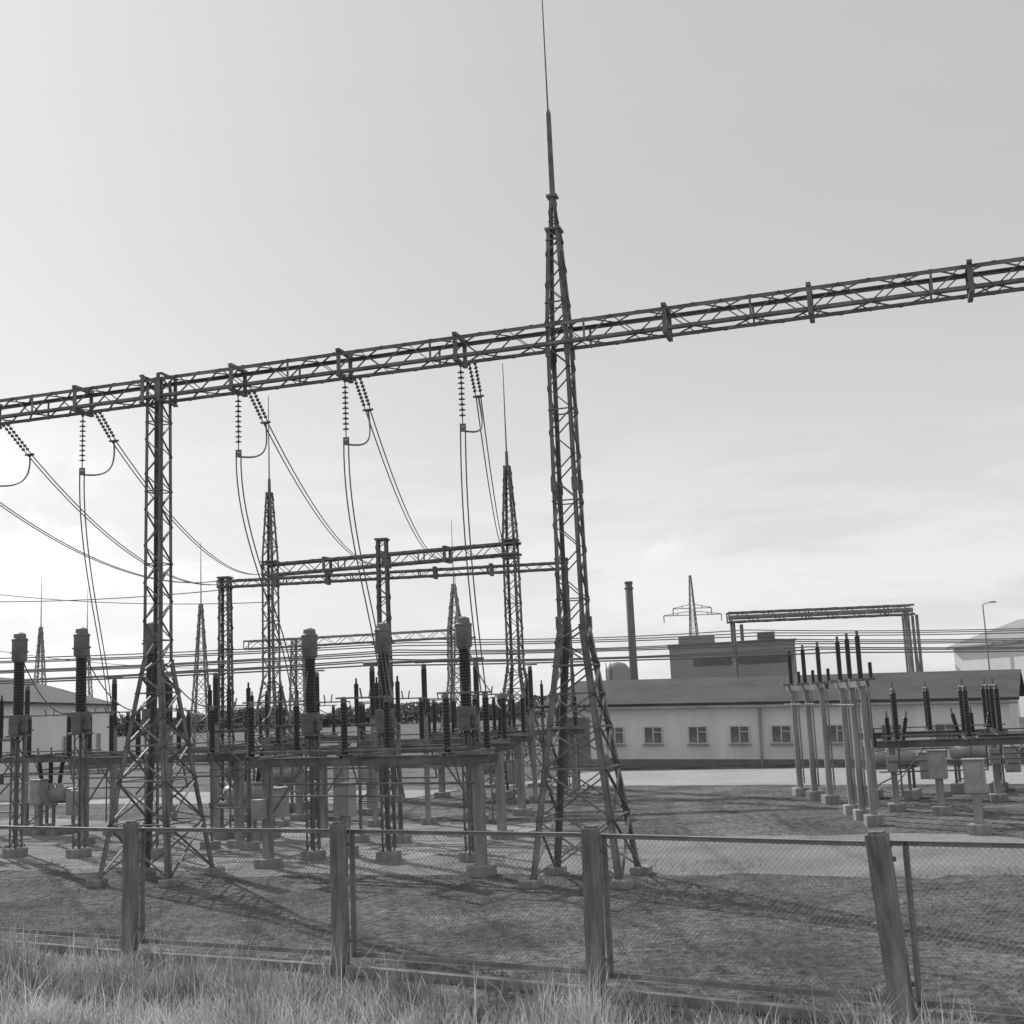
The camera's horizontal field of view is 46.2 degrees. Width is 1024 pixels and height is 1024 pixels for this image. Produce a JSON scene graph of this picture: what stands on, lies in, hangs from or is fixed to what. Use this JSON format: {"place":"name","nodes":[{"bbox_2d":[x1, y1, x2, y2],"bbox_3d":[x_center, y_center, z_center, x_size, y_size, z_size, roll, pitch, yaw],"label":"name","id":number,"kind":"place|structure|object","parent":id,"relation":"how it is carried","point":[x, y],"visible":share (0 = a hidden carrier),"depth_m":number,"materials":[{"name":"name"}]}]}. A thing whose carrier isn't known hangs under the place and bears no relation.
{"place":"outdoors","nodes":[
{"label":"outdoors","id":0,"kind":"place"},
{"bbox_2d":[0,790,455,804],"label":"concrete path","id":1,"kind":"structure","parent":0,"point":[191,797],"depth_m":38.91,"materials":[{"name":"concrete"}]},
{"bbox_2d":[0,766,161,800],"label":"wall","id":2,"kind":"structure","parent":1,"relation":"on","point":[5,794],"depth_m":42.17,"materials":[{"name":"concrete"}]},
{"bbox_2d":[255,703,379,794],"bbox_3d":[-5.964,7.465,37.862,4.900,3.003,1.600,-7,-10,27],"label":"disconnector switch","id":3,"kind":"object","parent":1,"relation":"on","point":[333,736],"visible":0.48,"depth_m":38.18,"materials":[{"name":"metal"}]},
{"bbox_2d":[0,706,1023,1023],"bbox_3d":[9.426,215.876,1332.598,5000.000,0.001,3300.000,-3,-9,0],"label":"ground","id":4,"kind":"structure","parent":0,"point":[718,810],"depth_m":15.58,"materials":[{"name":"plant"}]},
{"bbox_2d":[34,582,46,684],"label":"lightning mast","id":5,"kind":"object","parent":4,"relation":"on","point":[40,640],"visible":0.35,"depth_m":81.76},
{"bbox_2d":[0,677,118,772],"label":"storage building","id":6,"kind":"structure","parent":4,"relation":"on","point":[48,732],"depth_m":63.40,"materials":[{"name":"white concrete"}]},
{"bbox_2d":[187,554,209,763],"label":"lightning mast","id":7,"kind":"object","parent":4,"relation":"on","point":[201,620],"visible":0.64,"depth_m":69.55,"materials":[{"name":"metal"}]},
{"bbox_2d":[159,699,309,820],"bbox_3d":[-7.212,6.395,30.852,4.900,3.003,1.600,-7,-10,27],"label":"disconnector switch","id":8,"kind":"object","parent":4,"relation":"on","point":[300,815],"visible":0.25,"depth_m":30.14,"materials":[{"name":"metal"}]},
{"bbox_2d":[245,690,289,811],"bbox_3d":[-6.720,6.556,32.925,1.300,3.280,0.300,-7,-10,27],"label":"surge arrester stand","id":9,"kind":"object","parent":4,"relation":"on","point":[266,715],"visible":0.42,"depth_m":33.02,"materials":[{"name":"metal"}]},
{"bbox_2d":[0,817,554,873],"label":"gravel yard","id":10,"kind":"structure","parent":4,"relation":"on","point":[449,826],"depth_m":24.00,"materials":[{"name":"gravel"}]},
{"bbox_2d":[0,695,24,848],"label":"surge arrester stand","id":11,"kind":"object","parent":10,"relation":"on","point":[2,739],"visible":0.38,"depth_m":25.61,"materials":[{"name":"metal"}]},
{"bbox_2d":[2,632,30,857],"bbox_3d":[-10.103,4.733,24.531,0.504,4.535,0.357,-7,-10,27],"label":"current transformer","id":12,"kind":"object","parent":10,"relation":"on","point":[18,724],"visible":0.98,"depth_m":24.49,"materials":[{"name":"metal"}]},
{"bbox_2d":[18,684,35,825],"bbox_3d":[-12.537,6.301,30.981,0.400,3.689,0.340,-3,-9,0],"label":"post insulator","id":13,"kind":"object","parent":10,"relation":"on","point":[27,711],"visible":0.56,"depth_m":30.90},
{"bbox_2d":[28,779,49,834],"bbox_3d":[-11.400,7.117,28.918,0.400,1.328,0.340,-7,-10,27],"label":"control cabinet","id":14,"kind":"object","parent":10,"relation":"on","point":[38,791],"visible":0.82,"depth_m":28.84,"materials":[{"name":"metal"}]},
{"bbox_2d":[19,747,77,834],"bbox_3d":[-11.016,6.744,29.074,1.650,2.060,0.800,-7,-10,27],"label":"circuit breaker","id":15,"kind":"object","parent":10,"relation":"on","point":[59,792],"visible":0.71,"depth_m":28.94,"materials":[{"name":"metal"}]},
{"bbox_2d":[0,706,132,835],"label":"disconnector switch","id":16,"kind":"object","parent":10,"relation":"on","point":[54,757],"visible":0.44,"depth_m":28.62,"materials":[{"name":"metal"}]},
{"bbox_2d":[66,627,93,857],"bbox_3d":[-8.609,4.573,23.938,0.504,4.535,0.357,-7,-10,27],"label":"current transformer","id":17,"kind":"object","parent":10,"relation":"on","point":[80,722],"visible":0.98,"depth_m":23.89,"materials":[{"name":"metal"}]},
{"bbox_2d":[106,677,121,827],"bbox_3d":[-9.457,5.770,28.512,0.400,3.689,0.340,-3,-9,0],"label":"post insulator","id":18,"kind":"object","parent":10,"relation":"on","point":[114,689],"visible":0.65,"depth_m":28.64,"materials":[{"name":"ceramic"}]},
{"bbox_2d":[0,646,1023,680],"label":"busbar wire","id":19,"kind":"object","parent":18,"relation":"attached to","point":[591,658],"visible":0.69,"depth_m":31.92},
{"bbox_2d":[139,622,163,858],"bbox_3d":[-7.014,4.408,23.346,0.504,4.535,0.357,-7,-10,27],"label":"current transformer","id":20,"kind":"object","parent":10,"relation":"on","point":[146,710],"visible":0.27,"depth_m":23.28,"materials":[{"name":"metal"}]},
{"bbox_2d":[55,698,257,847],"bbox_3d":[-7.451,5.519,25.322,4.900,3.003,1.600,-7,-10,27],"label":"disconnector switch","id":21,"kind":"object","parent":10,"relation":"on","point":[238,786],"visible":0.7,"depth_m":24.98,"materials":[{"name":"metal"}]},
{"bbox_2d":[159,674,175,833],"bbox_3d":[-8.062,5.630,28.019,0.400,3.689,0.340,-3,-9,0],"label":"post insulator","id":22,"kind":"object","parent":10,"relation":"on","point":[167,705],"visible":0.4,"depth_m":28.10,"materials":[{"name":"metal"}]},
{"bbox_2d":[207,670,224,834],"bbox_3d":[-6.768,5.479,27.426,0.400,3.689,0.340,-3,-9,0],"label":"post insulator","id":23,"kind":"object","parent":10,"relation":"on","point":[215,766],"visible":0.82,"depth_m":27.34,"materials":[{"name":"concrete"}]},
{"bbox_2d":[105,668,224,677],"bbox_3d":[-8.193,3.790,28.238,3.273,0.070,0.070,-6,-10,18],"label":"tube busbar","id":24,"kind":"object","parent":23,"relation":"on","point":[206,670],"visible":0.5,"depth_m":27.99,"materials":[{"name":"metal"}]},
{"bbox_2d":[0,648,1023,681],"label":"busbar wire","id":25,"kind":"object","parent":24,"relation":"attached to","point":[531,660],"visible":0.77,"depth_m":30.00,"materials":[{"name":"metal"}]},
{"bbox_2d":[200,682,259,849],"bbox_3d":[-5.683,5.101,24.137,1.300,3.280,0.300,-7,-10,27],"label":"surge arrester stand","id":26,"kind":"object","parent":10,"relation":"on","point":[229,772],"visible":0.77,"depth_m":24.05,"materials":[{"name":"metal"}]},
{"bbox_2d":[214,742,290,840],"bbox_3d":[-5.543,5.998,25.915,1.650,2.060,0.800,-7,-10,27],"label":"circuit breaker","id":27,"kind":"object","parent":10,"relation":"on","point":[282,810],"visible":0.3,"depth_m":25.72,"materials":[{"name":"metal"}]},
{"bbox_2d":[273,685,316,826],"bbox_3d":[-5.054,5.739,28.284,1.300,3.280,0.300,-7,-10,27],"label":"surge arrester stand","id":28,"kind":"object","parent":10,"relation":"on","point":[282,822],"visible":0.43,"depth_m":28.42,"materials":[{"name":"metal"}]},
{"bbox_2d":[299,628,325,860],"bbox_3d":[-3.670,4.214,21.936,0.480,4.180,0.340,-7,-10,27],"label":"current transformer","id":29,"kind":"object","parent":10,"relation":"on","point":[311,725],"visible":0.91,"depth_m":21.89,"materials":[{"name":"metal"}]},
{"bbox_2d":[333,782,358,855],"bbox_3d":[-3.057,5.645,22.006,0.400,1.328,0.340,-7,-10,27],"label":"control cabinet","id":30,"kind":"object","parent":10,"relation":"on","point":[345,809],"visible":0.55,"depth_m":21.95,"materials":[{"name":"metal"}]},
{"bbox_2d":[233,682,498,876],"bbox_3d":[-2.401,4.433,19.921,4.900,3.003,1.600,-8,-10,29],"label":"disconnector switch","id":31,"kind":"object","parent":10,"relation":"on","point":[263,809],"visible":1,"depth_m":19.66,"materials":[{"name":"metal"}]},
{"bbox_2d":[367,664,383,826],"bbox_3d":[-3.170,5.338,27.525,0.400,3.689,0.340,-3,-9,0],"label":"post insulator","id":32,"kind":"object","parent":10,"relation":"on","point":[375,821],"visible":0.71,"depth_m":27.47,"materials":[{"name":"ceramic"}]},
{"bbox_2d":[349,676,411,843],"bbox_3d":[-2.686,4.970,24.137,1.300,3.280,0.300,-7,-10,27],"label":"surge arrester stand","id":33,"kind":"object","parent":10,"relation":"on","point":[398,745],"visible":0.85,"depth_m":24.10,"materials":[{"name":"metal"}]},
{"bbox_2d":[372,622,401,860],"bbox_3d":[-2.245,4.057,21.343,0.480,4.180,0.340,-7,-10,27],"label":"current transformer","id":34,"kind":"object","parent":10,"relation":"on","point":[384,633],"visible":0.76,"depth_m":21.29,"materials":[{"name":"metal"}]},
{"bbox_2d":[300,686,515,839],"bbox_3d":[-2.159,5.209,24.828,4.900,3.003,1.600,-7,-10,27],"label":"disconnector switch","id":35,"kind":"object","parent":10,"relation":"on","point":[500,749],"visible":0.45,"depth_m":24.53,"materials":[{"name":"metal"}]},
{"bbox_2d":[415,662,435,824],"bbox_3d":[-1.971,5.285,27.525,0.400,3.689,0.340,-3,-9,0],"label":"post insulator","id":36,"kind":"object","parent":10,"relation":"on","point":[428,819],"visible":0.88,"depth_m":27.37,"materials":[{"name":"metal"}]},
{"bbox_2d":[271,734,309,810],"bbox_3d":[-6.091,7.194,33.221,1.650,2.060,0.800,-7,-10,27],"label":"circuit breaker","id":37,"kind":"object","parent":4,"relation":"on","point":[286,773],"visible":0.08,"depth_m":33.10,"materials":[{"name":"metal"}]},
{"bbox_2d":[117,692,557,735],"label":"distant woodland","id":38,"kind":"object","parent":4,"relation":"on","point":[326,720],"visible":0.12,"depth_m":213.70,"materials":[{"name":"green plant"}]},
{"bbox_2d":[243,520,470,756],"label":"lattice gantry","id":39,"kind":"object","parent":4,"relation":"on","point":[450,623],"visible":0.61,"depth_m":70.37,"materials":[{"name":"metal"}]},
{"bbox_2d":[209,538,586,806],"bbox_3d":[-3.527,4.610,35.746,11.100,7.735,0.800,-3,-9,6],"label":"lattice gantry","id":40,"kind":"object","parent":4,"relation":"on","point":[378,578],"visible":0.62,"depth_m":36.11,"materials":[{"name":"metal"}]},
{"bbox_2d":[0,630,1023,661],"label":"busbar wire","id":41,"kind":"object","parent":40,"relation":"attached to","point":[532,641],"visible":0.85,"depth_m":38.89,"materials":[{"name":"metal"}]},
{"bbox_2d":[251,363,556,790],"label":"lattice gantry","id":42,"kind":"object","parent":4,"relation":"on","point":[508,543],"visible":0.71,"depth_m":41.20,"materials":[{"name":"metal"}]},
{"bbox_2d":[0,628,1023,658],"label":"busbar wire","id":43,"kind":"object","parent":42,"relation":"attached to","point":[534,639],"visible":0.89,"depth_m":40.46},
{"bbox_2d":[348,688,532,815],"bbox_3d":[-1.726,5.966,29.667,4.900,3.003,1.600,-7,-10,27],"label":"disconnector switch","id":44,"kind":"object","parent":4,"relation":"on","point":[519,738],"visible":0.59,"depth_m":29.19,"materials":[{"name":"metal"}]},
{"bbox_2d":[470,660,488,821],"bbox_3d":[-0.772,5.233,27.525,0.400,3.689,0.340,-3,-9,0],"label":"post insulator","id":45,"kind":"object","parent":4,"relation":"on","point":[475,681],"visible":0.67,"depth_m":27.66,"materials":[{"name":"ceramic"}]},
{"bbox_2d":[363,657,483,664],"bbox_3d":[-2.051,3.455,27.818,2.800,0.070,0.070,-3,-9,0],"label":"tube busbar","id":46,"kind":"object","parent":45,"relation":"on","point":[416,661],"visible":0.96,"depth_m":27.79,"materials":[{"name":"metal"}]},
{"bbox_2d":[465,733,516,800],"bbox_3d":[-0.493,7.044,33.814,1.650,2.060,0.800,-7,-10,27],"label":"circuit breaker","id":47,"kind":"object","parent":4,"relation":"on","point":[509,794],"visible":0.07,"depth_m":33.47,"materials":[{"name":"metal"}]},
{"bbox_2d":[430,691,584,797],"bbox_3d":[-0.194,6.659,34.406,4.900,3.003,1.600,-7,-10,27],"label":"disconnector switch","id":48,"kind":"object","parent":4,"relation":"on","point":[442,793],"visible":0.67,"depth_m":34.02,"materials":[{"name":"metal"}]},
{"bbox_2d":[0,0,1023,888],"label":"lattice gantry","id":49,"kind":"object","parent":4,"relation":"on","point":[158,682],"visible":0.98,"depth_m":18.97,"materials":[{"name":"metal"}]},
{"bbox_2d":[2,425,28,455],"bbox_3d":[-9.420,-1.361,22.783,0.100,0.065,1.040,-8,-32,2],"label":"insulator string","id":50,"kind":"object","parent":49,"relation":"attached to","point":[15,439],"visible":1,"depth_m":22.75,"materials":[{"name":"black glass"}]},
{"bbox_2d":[28,455,227,584],"bbox_3d":[-8.995,0.697,29.813,0.102,1.504,13.626,-3,-9,2],"label":"overhead line","id":51,"kind":"object","parent":50,"relation":"hanging from","point":[103,529],"visible":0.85,"depth_m":26.57,"materials":[{"name":"metal"}]},
{"bbox_2d":[79,414,85,469],"bbox_3d":[-7.669,-1.257,21.432,0.112,1.040,0.106,-3,-9,0],"label":"insulator string","id":52,"kind":"object","parent":49,"relation":"hanging from","point":[82,436],"visible":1,"depth_m":21.41,"materials":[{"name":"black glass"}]},
{"bbox_2d":[79,470,111,711],"bbox_3d":[-8.358,1.870,24.119,0.163,4.225,6.540,0,-9,-14],"label":"dropper wire","id":53,"kind":"object","parent":52,"relation":"hanging from","point":[93,587],"visible":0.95,"depth_m":23.38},
{"bbox_2d":[93,413,112,441],"bbox_3d":[-7.560,-1.567,22.218,0.100,0.065,1.040,-1,-27,-1],"label":"insulator string","id":54,"kind":"object","parent":49,"relation":"attached to","point":[103,426],"visible":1,"depth_m":22.19,"materials":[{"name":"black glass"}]},
{"bbox_2d":[112,442,265,574],"bbox_3d":[-8.162,0.770,32.716,0.102,0.938,20.565,-2,-9,-4],"label":"overhead line","id":55,"kind":"object","parent":54,"relation":"attached to","point":[174,518],"visible":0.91,"depth_m":28.32,"materials":[{"name":"metal"}]},
{"bbox_2d":[235,393,241,451],"bbox_3d":[-4.678,-1.534,20.520,0.112,1.040,0.106,-3,-9,0],"label":"insulator string","id":56,"kind":"object","parent":49,"relation":"hanging from","point":[238,436],"visible":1,"depth_m":20.51,"materials":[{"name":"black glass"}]},
{"bbox_2d":[236,452,296,700],"bbox_3d":[-4.310,1.195,21.007,0.161,4.222,1.938,-5,-10,17],"label":"dropper wire","id":57,"kind":"object","parent":56,"relation":"hanging from","point":[263,576],"visible":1,"depth_m":20.91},
{"bbox_2d":[247,393,264,423],"bbox_3d":[-4.539,-1.845,21.306,0.100,0.065,1.040,-5,-27,1],"label":"insulator string","id":58,"kind":"object","parent":49,"relation":"attached to","point":[255,406],"visible":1,"depth_m":21.27,"materials":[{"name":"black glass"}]},
{"bbox_2d":[264,423,381,564],"bbox_3d":[-4.460,0.420,31.543,0.102,0.939,19.980,-2,-9,0],"label":"overhead line","id":59,"kind":"object","parent":58,"relation":"attached to","point":[307,494],"visible":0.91,"depth_m":25.64,"materials":[{"name":"metal"}]},
{"bbox_2d":[342,379,348,439],"bbox_3d":[-2.765,-1.711,19.936,0.112,1.040,0.106,-3,-9,0],"label":"insulator string","id":60,"kind":"object","parent":49,"relation":"hanging from","point":[345,387],"visible":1,"depth_m":19.92,"materials":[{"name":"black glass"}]},
{"bbox_2d":[343,439,387,696],"bbox_3d":[-2.495,0.992,20.239,0.163,4.222,1.525,-5,-9,14],"label":"dropper wire","id":61,"kind":"object","parent":60,"relation":"hanging from","point":[363,568],"visible":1,"depth_m":20.19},
{"bbox_2d":[353,379,366,410],"bbox_3d":[-2.621,-2.022,20.722,0.100,0.065,1.040,-6,-27,2],"label":"insulator string","id":62,"kind":"object","parent":49,"relation":"attached to","point":[359,393],"visible":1,"depth_m":20.68,"materials":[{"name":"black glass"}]},
{"bbox_2d":[365,411,443,558],"bbox_3d":[-2.415,0.225,30.880,0.102,0.939,19.820,-3,-9,0],"label":"overhead line","id":63,"kind":"object","parent":62,"relation":"attached to","point":[396,485],"visible":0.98,"depth_m":25.03,"materials":[{"name":"metal"}]},
{"bbox_2d":[457,364,465,425],"bbox_3d":[-0.811,-1.892,19.340,0.112,1.040,0.107,-3,-9,0],"label":"insulator string","id":64,"kind":"object","parent":49,"relation":"hanging from","point":[461,388],"visible":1,"depth_m":19.32,"materials":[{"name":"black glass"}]},
{"bbox_2d":[460,426,486,691],"bbox_3d":[-0.660,0.787,19.461,0.167,4.222,1.120,-4,-9,7],"label":"dropper wire","id":65,"kind":"object","parent":64,"relation":"hanging from","point":[471,562],"visible":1,"depth_m":19.45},
{"bbox_2d":[468,364,477,397],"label":"insulator string","id":66,"kind":"object","parent":49,"relation":"attached to","point":[472,379],"visible":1,"depth_m":20.09,"materials":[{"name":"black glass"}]},
{"bbox_2d":[476,397,507,552],"bbox_3d":[-0.358,0.024,30.189,0.102,0.938,19.630,-3,-9,1],"label":"overhead line","id":67,"kind":"object","parent":66,"relation":"attached to","point":[490,470],"visible":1,"depth_m":24.09,"materials":[{"name":"metal"}]},
{"label":"insulator string","id":68,"kind":"object","parent":49,"relation":"attached to","visible":0},
{"bbox_2d":[0,502,220,582],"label":"overhead line","id":69,"kind":"object","parent":68,"relation":"hanging from","point":[82,552],"visible":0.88,"depth_m":28.34,"materials":[{"name":"metal"}]},
{"bbox_2d":[0,821,1023,1023],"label":"chain link fence","id":70,"kind":"object","parent":4,"relation":"on","point":[878,844],"visible":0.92,"depth_m":10.89,"materials":[{"name":"metal"}]},
{"bbox_2d":[507,680,552,793],"bbox_3d":[0.490,6.636,35.394,1.300,3.280,0.300,-7,-10,27],"label":"surge arrester stand","id":71,"kind":"object","parent":4,"relation":"on","point":[542,712],"visible":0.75,"depth_m":35.32,"materials":[{"name":"metal"}]},
{"bbox_2d":[522,664,538,801],"bbox_3d":[0.561,5.966,32.462,0.400,3.689,0.340,-3,-9,0],"label":"post insulator","id":72,"kind":"object","parent":4,"relation":"on","point":[534,797],"visible":0.94,"depth_m":32.40,"materials":[{"name":"metal"}]},
{"bbox_2d":[605,662,630,679],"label":"storage tank","id":73,"kind":"object","parent":4,"relation":"on","point":[617,671],"visible":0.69,"depth_m":90.42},
{"bbox_2d":[624,581,637,679],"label":"chimney","id":74,"kind":"object","parent":4,"relation":"on","point":[629,588],"visible":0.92,"depth_m":149.18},
{"bbox_2d":[663,575,721,635],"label":"transmission pylon","id":75,"kind":"object","parent":4,"relation":"on","point":[693,609],"visible":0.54,"depth_m":159.77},
{"bbox_2d":[667,624,796,678],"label":"factory block","id":76,"kind":"structure","parent":4,"relation":"on","point":[723,667],"depth_m":98.54,"materials":[{"name":"concrete"}]},
{"bbox_2d":[505,766,1023,785],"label":"concrete apron","id":77,"kind":"object","parent":4,"relation":"on","point":[720,777],"visible":0.61,"depth_m":37.89,"materials":[{"name":"concrete"}]},
{"bbox_2d":[535,669,1023,768],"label":"control building","id":78,"kind":"structure","parent":4,"relation":"on","point":[713,721],"depth_m":45.02,"materials":[{"name":"paint"}]},
{"bbox_2d":[566,718,590,767],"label":"door","id":79,"kind":"structure","parent":78,"relation":"in","point":[583,760],"depth_m":47.05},
{"bbox_2d":[604,727,625,745],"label":"window","id":80,"kind":"structure","parent":78,"relation":"in","point":[618,732],"depth_m":46.53,"materials":[{"name":"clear glass"}]},
{"bbox_2d":[642,726,663,745],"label":"window","id":81,"kind":"structure","parent":78,"relation":"in","point":[653,735],"depth_m":45.95,"materials":[{"name":"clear glass"}]},
{"bbox_2d":[687,726,708,744],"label":"window","id":82,"kind":"structure","parent":78,"relation":"in","point":[697,735],"depth_m":45.24,"materials":[{"name":"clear glass"}]},
{"bbox_2d":[728,725,751,744],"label":"window","id":83,"kind":"structure","parent":78,"relation":"in","point":[740,734],"depth_m":44.59,"materials":[{"name":"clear glass"}]},
{"bbox_2d":[770,725,793,744],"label":"window","id":84,"kind":"structure","parent":78,"relation":"in","point":[780,734],"depth_m":43.97,"materials":[{"name":"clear glass"}]},
{"bbox_2d":[827,724,843,744],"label":"window","id":85,"kind":"structure","parent":78,"relation":"in","point":[836,729],"depth_m":43.17,"materials":[{"name":"grey glass"}]},
{"bbox_2d":[781,642,840,803],"bbox_3d":[7.314,5.165,29.558,0.525,3.770,3.034,-2,-9,-3],"label":"pole disconnector","id":86,"kind":"object","parent":4,"relation":"on","point":[829,797],"visible":0.99,"depth_m":29.36,"materials":[{"name":"concrete"}]},
{"bbox_2d":[0,651,1023,683],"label":"busbar wire","id":87,"kind":"object","parent":86,"relation":"attached to","point":[512,663],"visible":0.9,"depth_m":28.16,"materials":[{"name":"metal"}]},
{"bbox_2d":[829,630,884,825],"bbox_3d":[7.023,4.378,24.569,0.500,3.770,2.709,-3,-9,5],"label":"pole disconnector","id":88,"kind":"object","parent":4,"relation":"on","point":[870,816],"visible":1,"depth_m":24.35,"materials":[{"name":"metal"}]},
{"bbox_2d":[864,711,928,799],"bbox_3d":[9.262,5.795,28.679,1.650,2.060,0.800,-7,-10,27],"label":"circuit breaker","id":89,"kind":"object","parent":4,"relation":"on","point":[913,793],"visible":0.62,"depth_m":28.56,"materials":[{"name":"metal"}]},
{"bbox_2d":[859,678,1008,790],"bbox_3d":[10.649,5.699,30.584,3.700,2.753,1.600,-5,-9,16],"label":"disconnector switch","id":90,"kind":"object","parent":4,"relation":"on","point":[984,696],"visible":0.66,"depth_m":30.36,"materials":[{"name":"metal"}]},
{"bbox_2d":[925,749,952,815],"bbox_3d":[8.750,5.541,24.573,0.400,1.328,0.340,-7,-10,27],"label":"control cabinet","id":91,"kind":"object","parent":4,"relation":"on","point":[937,765],"visible":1,"depth_m":24.48,"materials":[{"name":"metal"}]},
{"bbox_2d":[876,679,1023,811],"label":"disconnector switch","id":92,"kind":"object","parent":4,"relation":"on","point":[898,742],"visible":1,"depth_m":25.46,"materials":[{"name":"metal"}]},
{"bbox_2d":[960,758,991,835],"bbox_3d":[8.176,5.012,21.117,0.400,1.328,0.340,-7,-10,27],"label":"control cabinet","id":93,"kind":"object","parent":4,"relation":"on","point":[974,775],"visible":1,"depth_m":21.03,"materials":[{"name":"metal"}]},
{"bbox_2d":[946,619,1023,722],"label":"factory hall","id":94,"kind":"structure","parent":4,"relation":"on","point":[965,661],"depth_m":80.12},
{"bbox_2d":[949,707,1021,791],"bbox_3d":[11.667,5.849,29.667,1.650,2.060,0.800,-7,-10,27],"label":"circuit breaker","id":95,"kind":"object","parent":4,"relation":"on","point":[958,752],"visible":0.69,"depth_m":29.59,"materials":[{"name":"metal"}]},
{"bbox_2d":[977,678,1023,801],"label":"disconnector switch","id":96,"kind":"object","parent":4,"relation":"on","point":[998,795],"visible":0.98,"depth_m":26.81,"materials":[{"name":"metal"}]},
{"bbox_2d":[0,906,1023,1023],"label":"verge grass","id":97,"kind":"structure","parent":0,"point":[21,964],"depth_m":10.38,"materials":[{"name":"plant"}]},
{"bbox_2d":[0,833,1023,878],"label":"gravel road","id":98,"kind":"structure","parent":0,"point":[944,856],"depth_m":19.57,"materials":[{"name":"gravel"}]},
{"bbox_2d":[452,616,479,861],"bbox_3d":[-0.771,3.898,20.751,0.480,4.180,0.340,-7,-10,27],"label":"current transformer","id":99,"kind":"object","parent":98,"relation":"on","point":[467,719],"visible":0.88,"depth_m":20.75,"materials":[{"name":"metal"}]},
{"bbox_2d":[0,641,1023,673],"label":"busbar wire","id":100,"kind":"object","parent":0,"point":[515,653],"visible":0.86,"depth_m":32.62,"materials":[{"name":"metal"}]},
{"bbox_2d":[0,640,1023,671],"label":"busbar wire","id":101,"kind":"object","parent":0,"point":[517,651],"visible":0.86,"depth_m":34.17,"materials":[{"name":"metal"}]},
{"bbox_2d":[0,632,1023,662],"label":"busbar wire","id":102,"kind":"object","parent":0,"point":[519,643],"visible":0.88,"depth_m":37.21,"materials":[{"name":"metal"}]},
{"bbox_2d":[0,638,1023,670],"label":"busbar wire","id":103,"kind":"object","parent":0,"point":[540,649],"visible":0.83,"depth_m":35.82,"materials":[{"name":"metal"}]},
{"bbox_2d":[0,0,1023,718],"label":"sky","id":104,"kind":"structure","parent":0,"point":[187,186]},
{"bbox_2d":[726,604,923,676],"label":"pipe bridge","id":105,"kind":"structure","parent":0,"point":[852,613],"depth_m":89.39,"materials":[{"name":"metal"}]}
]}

